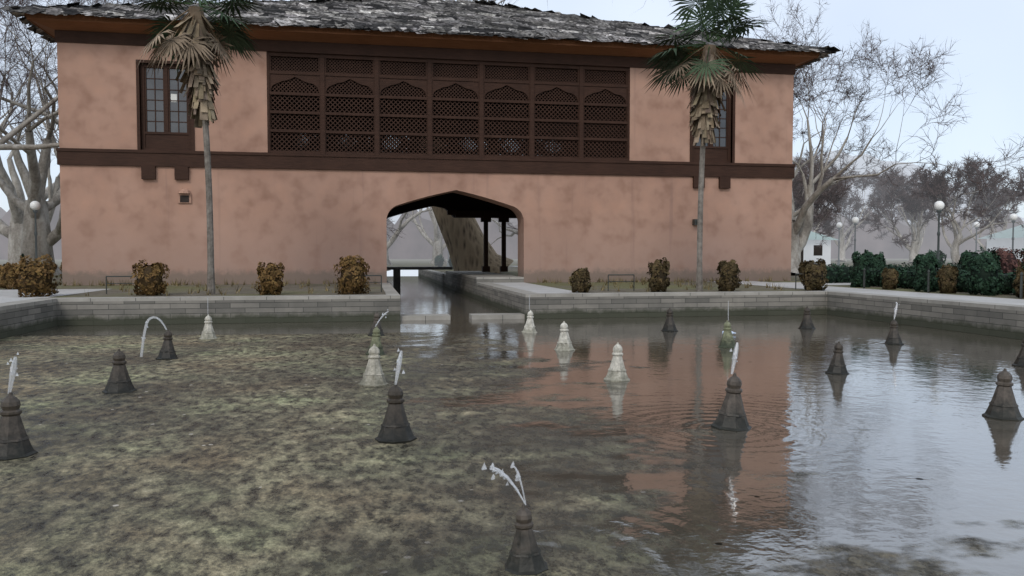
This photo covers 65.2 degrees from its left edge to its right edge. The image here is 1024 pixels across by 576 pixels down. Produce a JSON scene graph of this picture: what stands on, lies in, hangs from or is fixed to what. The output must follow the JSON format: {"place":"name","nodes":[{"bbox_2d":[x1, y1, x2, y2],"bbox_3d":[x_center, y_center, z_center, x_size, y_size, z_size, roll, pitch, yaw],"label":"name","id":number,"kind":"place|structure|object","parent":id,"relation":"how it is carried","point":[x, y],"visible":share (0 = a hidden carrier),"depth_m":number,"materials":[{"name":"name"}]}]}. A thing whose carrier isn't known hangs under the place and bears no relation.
{"place":"outdoors","nodes":[
{"label":"outdoors","id":0,"kind":"place"},
{"bbox_2d":[0,276,1023,575],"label":"pool water","id":1,"kind":"structure","parent":0,"point":[244,450],"depth_m":6.11,"materials":[{"name":"liquid"}]},
{"bbox_2d":[0,392,37,460],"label":"fountain nozzle","id":2,"kind":"object","parent":1,"relation":"on","point":[15,443],"visible":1,"depth_m":5.93,"materials":[{"name":"stone"}]},
{"bbox_2d":[102,349,136,393],"bbox_3d":[-4.316,0.917,8.791,0.325,0.499,0.325,-2,3,-42],"label":"fountain nozzle","id":3,"kind":"object","parent":1,"relation":"on","point":[119,381],"visible":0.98,"depth_m":8.72,"materials":[{"name":"stone"}]},
{"bbox_2d":[155,329,177,359],"bbox_3d":[-5.090,0.729,11.542,0.514,0.647,0.304,0,2,-10],"label":"fountain nozzle","id":4,"kind":"object","parent":1,"relation":"on","point":[167,351],"visible":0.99,"depth_m":11.51,"materials":[{"name":"stone"}]},
{"bbox_2d":[199,315,217,339],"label":"fountain nozzle","id":5,"kind":"object","parent":1,"relation":"on","point":[208,332],"visible":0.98,"depth_m":14.26,"materials":[{"name":"stone"}]},
{"bbox_2d":[358,344,388,386],"bbox_3d":[-1.603,0.897,9.250,0.324,0.495,0.325,-2,3,-39],"label":"fountain nozzle","id":6,"kind":"object","parent":1,"relation":"on","point":[373,374],"visible":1,"depth_m":9.19,"materials":[{"name":"stone"}]},
{"bbox_2d":[365,326,384,354],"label":"fountain nozzle","id":7,"kind":"object","parent":1,"relation":"on","point":[376,340],"visible":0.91,"depth_m":12.03,"materials":[{"name":"stone"}]},
{"bbox_2d":[368,312,384,335],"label":"fountain nozzle","id":8,"kind":"object","parent":1,"relation":"on","point":[376,321],"visible":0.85,"depth_m":14.81,"materials":[{"name":"stone"}]},
{"bbox_2d":[375,383,416,443],"bbox_3d":[-0.947,0.871,6.501,0.317,0.775,0.316,-1,3,-25],"label":"fountain nozzle","id":9,"kind":"object","parent":1,"relation":"on","point":[395,427],"visible":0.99,"depth_m":6.45,"materials":[{"name":"stone"}]},
{"bbox_2d":[387,267,452,286],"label":"slab bridge","id":10,"kind":"structure","parent":1,"relation":"in","point":[396,276],"depth_m":37.62,"materials":[{"name":"stone"}]},
{"bbox_2d":[505,504,547,575],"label":"fountain nozzle","id":11,"kind":"object","parent":1,"relation":"on","point":[525,557],"visible":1,"depth_m":3.81,"materials":[{"name":"stone"}]},
{"bbox_2d":[522,310,536,332],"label":"fountain nozzle","id":12,"kind":"object","parent":1,"relation":"on","point":[529,326],"visible":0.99,"depth_m":15.42,"materials":[{"name":"stone"}]},
{"bbox_2d":[554,321,574,350],"bbox_3d":[0.830,0.762,12.630,0.322,0.479,0.322,0,2,-10],"label":"fountain nozzle","id":13,"kind":"object","parent":1,"relation":"on","point":[564,342],"visible":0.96,"depth_m":12.56,"materials":[{"name":"stone"}]},
{"bbox_2d":[604,342,629,381],"bbox_3d":[1.260,0.891,9.607,0.312,0.476,0.312,-2,3,-35],"label":"fountain nozzle","id":14,"kind":"object","parent":1,"relation":"on","point":[616,371],"visible":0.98,"depth_m":9.54,"materials":[{"name":"stone"}]},
{"bbox_2d":[661,308,677,331],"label":"fountain nozzle","id":15,"kind":"object","parent":1,"relation":"on","point":[669,325],"visible":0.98,"depth_m":15.70,"materials":[{"name":"stone"}]},
{"bbox_2d":[718,320,737,347],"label":"fountain nozzle","id":16,"kind":"object","parent":1,"relation":"on","point":[727,340],"visible":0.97,"depth_m":12.95,"materials":[{"name":"stone"}]},
{"bbox_2d":[711,373,751,431],"bbox_3d":[1.911,0.857,6.955,0.328,0.771,0.329,1,3,24],"label":"fountain nozzle","id":17,"kind":"object","parent":1,"relation":"on","point":[731,416],"visible":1,"depth_m":6.88,"materials":[{"name":"stone"}]},
{"bbox_2d":[799,306,815,328],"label":"fountain nozzle","id":18,"kind":"object","parent":1,"relation":"on","point":[806,322],"visible":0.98,"depth_m":16.23,"materials":[{"name":"stone"}]},
{"bbox_2d":[825,341,848,374],"bbox_3d":[4.128,0.891,10.147,0.283,0.432,0.283,1,3,25],"label":"fountain nozzle","id":19,"kind":"object","parent":1,"relation":"on","point":[837,365],"visible":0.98,"depth_m":10.08,"materials":[{"name":"stone"}]},
{"bbox_2d":[883,319,903,344],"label":"fountain nozzle","id":20,"kind":"object","parent":1,"relation":"on","point":[893,337],"visible":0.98,"depth_m":13.40,"materials":[{"name":"stone"}]},
{"bbox_2d":[982,368,1023,420],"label":"fountain nozzle","id":21,"kind":"object","parent":1,"relation":"on","point":[1003,405],"visible":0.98,"depth_m":7.33,"materials":[{"name":"stone"}]},
{"bbox_2d":[1012,339,1023,366],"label":"fountain nozzle","id":22,"kind":"object","parent":1,"relation":"on","point":[1019,361],"visible":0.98,"depth_m":10.78,"materials":[{"name":"stone"}]},
{"bbox_2d":[0,259,1023,304],"bbox_3d":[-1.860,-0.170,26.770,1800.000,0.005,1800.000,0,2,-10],"label":"paved walkway","id":23,"kind":"structure","parent":0,"point":[7,295],"depth_m":21.75,"materials":[{"name":"stone"}]},
{"bbox_2d":[0,262,18,289],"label":"shrub","id":24,"kind":"object","parent":23,"relation":"on","point":[6,272],"visible":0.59,"depth_m":21.56,"materials":[{"name":"brown plant"}]},
{"bbox_2d":[0,0,62,265],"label":"tree","id":25,"kind":"object","parent":23,"relation":"on","point":[12,232],"visible":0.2,"depth_m":48.92,"materials":[{"name":"grey plant"}]},
{"bbox_2d":[7,254,61,296],"bbox_3d":[-10.771,-0.232,18.008,1.010,1.080,1.029,0,2,-10],"label":"shrub","id":26,"kind":"object","parent":23,"relation":"on","point":[35,277],"visible":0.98,"depth_m":17.76,"materials":[{"name":"brown plant"}]},
{"bbox_2d":[30,200,40,260],"bbox_3d":[-16.037,-1.593,26.956,0.320,2.834,0.312,0,2,-10],"label":"lamp post","id":27,"kind":"object","parent":23,"relation":"on","point":[35,205],"visible":0.73,"depth_m":26.90,"materials":[{"name":"metal"}]},
{"bbox_2d":[0,0,145,274],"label":"tree","id":28,"kind":"object","parent":23,"relation":"on","point":[34,179],"visible":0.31,"depth_m":36.50,"materials":[{"name":"grey plant"}]},
{"bbox_2d":[0,0,220,157],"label":"tree","id":29,"kind":"object","parent":23,"relation":"on","point":[19,104],"visible":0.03,"depth_m":41.79,"materials":[{"name":"grey plant"}]},
{"bbox_2d":[106,276,137,293],"bbox_3d":[-9.450,-0.068,19.376,0.729,0.454,0.030,0,2,-10],"label":"guard frame","id":30,"kind":"object","parent":23,"relation":"on","point":[117,283],"visible":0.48,"depth_m":19.34,"materials":[{"name":"paint"}]},
{"bbox_2d":[130,260,169,295],"bbox_3d":[-8.375,-0.185,18.548,0.826,0.975,0.857,0,2,-10],"label":"shrub","id":31,"kind":"object","parent":23,"relation":"on","point":[149,281],"visible":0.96,"depth_m":18.38,"materials":[{"name":"brown plant"}]},
{"bbox_2d":[0,0,351,149],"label":"tree","id":32,"kind":"object","parent":23,"relation":"on","point":[15,131],"visible":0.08,"depth_m":31.52,"materials":[{"name":"grey plant"}]},
{"bbox_2d":[126,0,269,294],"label":"palm","id":33,"kind":"object","parent":23,"relation":"on","point":[192,45],"visible":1,"depth_m":18.75,"materials":[{"name":"green plant"}]},
{"bbox_2d":[254,262,284,294],"bbox_3d":[-5.741,-0.167,18.949,0.704,0.926,0.640,0,2,-10],"label":"shrub","id":34,"kind":"object","parent":23,"relation":"on","point":[270,275],"visible":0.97,"depth_m":18.75,"materials":[{"name":"brown plant"}]},
{"bbox_2d":[333,255,370,294],"bbox_3d":[-3.847,-0.256,19.230,0.893,1.099,0.889,0,2,-10],"label":"shrub","id":35,"kind":"object","parent":23,"relation":"on","point":[352,278],"visible":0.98,"depth_m":19.06,"materials":[{"name":"brown plant"}]},
{"bbox_2d":[364,275,381,291],"bbox_3d":[-3.642,-0.100,20.136,0.729,0.454,0.030,0,2,-10],"label":"guard frame","id":36,"kind":"object","parent":23,"relation":"on","point":[376,282],"visible":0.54,"depth_m":20.17,"materials":[{"name":"paint"}]},
{"bbox_2d":[386,221,405,240],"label":"tree","id":37,"kind":"object","parent":23,"relation":"on","point":[393,230],"depth_m":51.02,"materials":[{"name":"grey plant"}]},
{"bbox_2d":[398,144,447,262],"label":"tree","id":38,"kind":"object","parent":23,"relation":"on","point":[437,246],"depth_m":87.86,"materials":[{"name":"grey plant"}]},
{"bbox_2d":[62,276,785,295],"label":"dead weed tufts","id":39,"kind":"object","parent":23,"relation":"on","point":[643,282],"visible":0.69,"depth_m":24.31,"materials":[{"name":"brown plant"}]},
{"bbox_2d":[55,30,795,285],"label":"building","id":40,"kind":"structure","parent":23,"relation":"on","point":[305,217],"depth_m":26.41,"materials":[{"name":"paint"}]},
{"bbox_2d":[136,59,194,150],"bbox_3d":[-10.798,-5.673,24.994,1.680,2.770,0.255,0,2,-10],"label":"window","id":41,"kind":"structure","parent":40,"relation":"attached to","point":[167,122],"depth_m":25.02,"materials":[{"name":"brown wood"}]},
{"bbox_2d":[178,188,191,202],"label":"niche wall","id":42,"kind":"structure","parent":40,"relation":"attached to","point":[184,195],"depth_m":25.04,"materials":[{"name":"paint"}]},
{"bbox_2d":[0,0,840,68],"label":"roof","id":43,"kind":"structure","parent":40,"relation":"on","point":[478,25],"depth_m":26.45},
{"bbox_2d":[266,52,629,160],"bbox_3d":[-1.882,-5.957,26.648,12.250,3.200,0.200,0,2,-10],"label":"lattice screen","id":44,"kind":"object","parent":40,"relation":"on","point":[376,81],"visible":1,"depth_m":26.55,"materials":[{"name":"brown wood"}]},
{"bbox_2d":[692,219,696,224],"bbox_3d":[6.503,-2.312,28.064,0.250,0.200,0.300,0,2,-10],"label":"wall box","id":45,"kind":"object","parent":40,"relation":"attached to","point":[694,221],"depth_m":28.00,"materials":[{"name":"paint"}]},
{"bbox_2d":[690,85,735,162],"bbox_3d":[7.044,-5.809,28.266,1.680,2.770,0.255,0,2,-10],"label":"window","id":46,"kind":"structure","parent":40,"relation":"attached to","point":[721,151],"depth_m":28.38,"materials":[{"name":"brown wood"}]},
{"bbox_2d":[387,150,484,270],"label":"tree","id":47,"kind":"object","parent":23,"relation":"on","point":[399,229],"depth_m":72.66,"materials":[{"name":"grey plant"}]},
{"bbox_2d":[434,254,443,266],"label":"shrub","id":48,"kind":"object","parent":23,"relation":"on","point":[439,260],"visible":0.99,"depth_m":63.39,"materials":[{"name":"grey plant"}]},
{"bbox_2d":[290,0,645,272],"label":"giant chinar","id":49,"kind":"object","parent":23,"relation":"on","point":[463,238],"depth_m":41.01,"materials":[{"name":"plant"}]},
{"bbox_2d":[0,270,1023,339],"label":"pool walls","id":50,"kind":"structure","parent":23,"relation":"on","point":[20,317],"depth_m":17.91,"materials":[{"name":"stone"}]},
{"bbox_2d":[0,203,1023,259],"bbox_3d":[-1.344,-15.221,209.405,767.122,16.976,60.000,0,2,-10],"label":"distant woods","id":51,"kind":"object","parent":23,"relation":"on","point":[413,243],"visible":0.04,"depth_m":194.24,"materials":[{"name":"grey plant"}]},
{"bbox_2d":[484,140,552,244],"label":"tree","id":52,"kind":"object","parent":23,"relation":"on","point":[514,230],"depth_m":61.17,"materials":[{"name":"grey plant"}]},
{"bbox_2d":[569,267,591,292],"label":"shrub","id":53,"kind":"object","parent":23,"relation":"on","point":[579,278],"visible":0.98,"depth_m":19.73,"materials":[{"name":"brown plant"}]},
{"bbox_2d":[608,274,634,290],"bbox_3d":[2.841,-0.128,20.817,0.729,0.454,0.030,0,2,-10],"label":"guard frame","id":54,"kind":"object","parent":23,"relation":"on","point":[633,281],"visible":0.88,"depth_m":20.81,"materials":[{"name":"paint"}]},
{"bbox_2d":[645,257,669,291],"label":"shrub","id":55,"kind":"object","parent":23,"relation":"on","point":[659,280],"visible":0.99,"depth_m":20.19,"materials":[{"name":"brown plant"}]},
{"bbox_2d":[640,0,775,291],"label":"palm","id":56,"kind":"object","parent":23,"relation":"on","point":[709,77],"visible":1,"depth_m":20.24,"materials":[{"name":"green plant"}]},
{"bbox_2d":[715,259,741,291],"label":"shrub","id":57,"kind":"object","parent":23,"relation":"on","point":[729,280],"visible":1,"depth_m":20.52,"materials":[{"name":"brown plant"}]},
{"bbox_2d":[798,267,804,279],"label":"shrub","id":58,"kind":"object","parent":23,"relation":"on","point":[801,272],"visible":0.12,"depth_m":29.52,"materials":[{"name":"brown plant"}]},
{"bbox_2d":[798,258,828,290],"bbox_3d":[7.970,-0.312,21.010,0.764,0.944,0.718,0,2,-10],"label":"shrub","id":59,"kind":"object","parent":23,"relation":"on","point":[814,278],"visible":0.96,"depth_m":20.84,"materials":[{"name":"brown plant"}]},
{"bbox_2d":[801,231,837,265],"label":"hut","id":60,"kind":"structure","parent":23,"relation":"on","point":[811,251],"depth_m":67.84,"materials":[{"name":"paint"}]},
{"bbox_2d":[792,156,851,247],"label":"tree","id":61,"kind":"object","parent":23,"relation":"on","point":[834,198],"visible":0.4,"depth_m":53.40,"materials":[{"name":"grey plant"}]},
{"bbox_2d":[793,147,858,240],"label":"tree","id":62,"kind":"object","parent":23,"relation":"on","point":[828,225],"visible":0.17,"depth_m":78.43,"materials":[{"name":"grey plant"}]},
{"bbox_2d":[792,153,860,218],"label":"tree","id":63,"kind":"object","parent":23,"relation":"on","point":[855,172],"visible":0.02,"depth_m":97.20,"materials":[{"name":"grey plant"}]},
{"bbox_2d":[836,221,841,265],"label":"lamp post","id":64,"kind":"object","parent":23,"relation":"on","point":[839,224],"visible":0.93,"depth_m":44.58,"materials":[{"name":"metal"}]},
{"bbox_2d":[852,215,858,265],"bbox_3d":[16.367,-2.058,38.180,0.320,2.834,0.312,0,2,-10],"label":"lamp post","id":65,"kind":"object","parent":23,"relation":"on","point":[855,220],"visible":0.69,"depth_m":38.12,"materials":[{"name":"metal"}]},
{"bbox_2d":[813,167,904,261],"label":"tree","id":66,"kind":"object","parent":23,"relation":"on","point":[877,191],"visible":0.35,"depth_m":113.52,"materials":[{"name":"grey plant"}]},
{"bbox_2d":[849,251,873,287],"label":"shrub","id":67,"kind":"object","parent":23,"relation":"on","point":[862,261],"visible":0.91,"depth_m":23.10,"materials":[{"name":"green plant"}]},
{"bbox_2d":[863,268,865,288],"bbox_3d":[9.869,-0.277,22.407,0.070,0.580,0.061,0,2,-10],"label":"path post","id":68,"kind":"object","parent":23,"relation":"on","point":[864,269],"visible":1,"depth_m":22.39,"materials":[{"name":"metal"}]},
{"bbox_2d":[730,0,1023,274],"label":"tree","id":69,"kind":"object","parent":23,"relation":"on","point":[802,224],"visible":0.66,"depth_m":35.94,"materials":[{"name":"grey plant"}]},
{"bbox_2d":[871,252,885,269],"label":"shrub","id":70,"kind":"object","parent":23,"relation":"on","point":[879,259],"visible":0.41,"depth_m":25.83,"materials":[{"name":"green plant"}]},
{"bbox_2d":[881,267,898,289],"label":"shrub","id":71,"kind":"object","parent":23,"relation":"on","point":[890,280],"visible":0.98,"depth_m":21.65,"materials":[{"name":"brown plant"}]},
{"bbox_2d":[856,173,954,260],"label":"tree","id":72,"kind":"object","parent":23,"relation":"on","point":[863,223],"visible":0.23,"depth_m":126.48,"materials":[{"name":"grey plant"}]},
{"bbox_2d":[859,163,955,263],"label":"tree","id":73,"kind":"object","parent":23,"relation":"on","point":[914,206],"visible":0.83,"depth_m":85.55,"materials":[{"name":"grey plant"}]},
{"bbox_2d":[824,261,1015,294],"bbox_3d":[14.117,-0.386,24.941,8.795,0.894,20.887,1,3,29],"label":"hedge","id":74,"kind":"object","parent":23,"relation":"on","point":[840,274],"visible":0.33,"depth_m":22.67,"materials":[{"name":"green plant"}]},
{"bbox_2d":[911,249,941,291],"bbox_3d":[10.581,-0.401,20.440,0.681,1.188,0.698,0,2,-10],"label":"shrub","id":75,"kind":"object","parent":23,"relation":"on","point":[923,263],"visible":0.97,"depth_m":20.26,"materials":[{"name":"green plant"}]},
{"bbox_2d":[927,270,929,292],"bbox_3d":[10.338,-0.171,19.852,0.070,0.580,0.061,0,2,-10],"label":"path post","id":76,"kind":"object","parent":23,"relation":"on","point":[928,284],"visible":1,"depth_m":19.83,"materials":[{"name":"metal"}]},
{"bbox_2d":[934,198,944,269],"bbox_3d":[14.364,-1.593,26.944,0.320,2.834,0.312,0,2,-10],"label":"lamp post","id":77,"kind":"object","parent":23,"relation":"on","point":[939,205],"visible":0.68,"depth_m":26.89,"materials":[{"name":"metal"}]},
{"bbox_2d":[933,250,946,263],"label":"shrub","id":78,"kind":"object","parent":23,"relation":"on","point":[941,255],"visible":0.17,"depth_m":32.56,"materials":[{"name":"green plant"}]},
{"bbox_2d":[936,264,958,293],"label":"shrub","id":79,"kind":"object","parent":23,"relation":"on","point":[948,275],"visible":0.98,"depth_m":19.43,"materials":[{"name":"brown plant"}]},
{"bbox_2d":[906,149,1023,265],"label":"tree","id":80,"kind":"object","parent":23,"relation":"on","point":[936,188],"visible":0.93,"depth_m":63.68,"materials":[{"name":"grey plant"}]},
{"bbox_2d":[956,246,984,272],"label":"shrub","id":81,"kind":"object","parent":23,"relation":"on","point":[966,257],"visible":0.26,"depth_m":21.55,"materials":[{"name":"green plant"}]},
{"bbox_2d":[973,221,979,251],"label":"lamp post","id":82,"kind":"object","parent":23,"relation":"on","point":[976,224],"visible":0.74,"depth_m":43.86,"materials":[{"name":"metal"}]},
{"bbox_2d":[943,164,1023,250],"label":"tree","id":83,"kind":"object","parent":23,"relation":"on","point":[989,201],"visible":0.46,"depth_m":97.40,"materials":[{"name":"grey plant"}]},
{"bbox_2d":[965,248,1006,295],"bbox_3d":[11.017,-0.344,18.622,0.773,1.173,0.793,0,2,-10],"label":"shrub","id":84,"kind":"object","parent":23,"relation":"on","point":[984,269],"visible":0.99,"depth_m":18.44,"materials":[{"name":"green plant"}]},
{"bbox_2d":[978,224,1023,259],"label":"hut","id":85,"kind":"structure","parent":23,"relation":"on","point":[1001,240],"depth_m":65.40,"materials":[{"name":"paint"}]},
{"bbox_2d":[992,247,1023,274],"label":"shrub","id":86,"kind":"object","parent":23,"relation":"on","point":[1008,261],"visible":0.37,"depth_m":23.02,"materials":[{"name":"plant"}]},
{"bbox_2d":[1009,212,1017,252],"bbox_3d":[22.007,-1.932,35.151,0.320,2.834,0.312,0,2,-10],"label":"lamp post","id":87,"kind":"object","parent":23,"relation":"on","point":[1013,217],"visible":0.67,"depth_m":35.09,"materials":[{"name":"metal"}]},
{"bbox_2d":[1012,266,1023,298],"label":"shrub","id":88,"kind":"object","parent":23,"relation":"on","point":[1016,284],"visible":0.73,"depth_m":17.34,"materials":[{"name":"brown plant"}]},
{"bbox_2d":[1019,272,1022,298],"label":"path post","id":89,"kind":"object","parent":23,"relation":"on","point":[1021,286],"visible":1,"depth_m":17.09,"materials":[{"name":"metal"}]},
{"bbox_2d":[1019,248,1023,268],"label":"shrub","id":90,"kind":"object","parent":23,"relation":"on","point":[1022,258],"visible":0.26,"depth_m":25.05,"materials":[{"name":"plant"}]},
{"bbox_2d":[0,0,1023,275],"label":"sky","id":91,"kind":"structure","parent":0,"point":[989,33],"materials":[{"name":"white"}]},
{"bbox_2d":[388,150,1023,223],"bbox_3d":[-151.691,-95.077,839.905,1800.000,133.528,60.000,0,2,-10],"label":"mountain ridge","id":92,"kind":"structure","parent":0,"point":[860,162],"depth_m":967.60,"materials":[{"name":"grey"}]}
]}

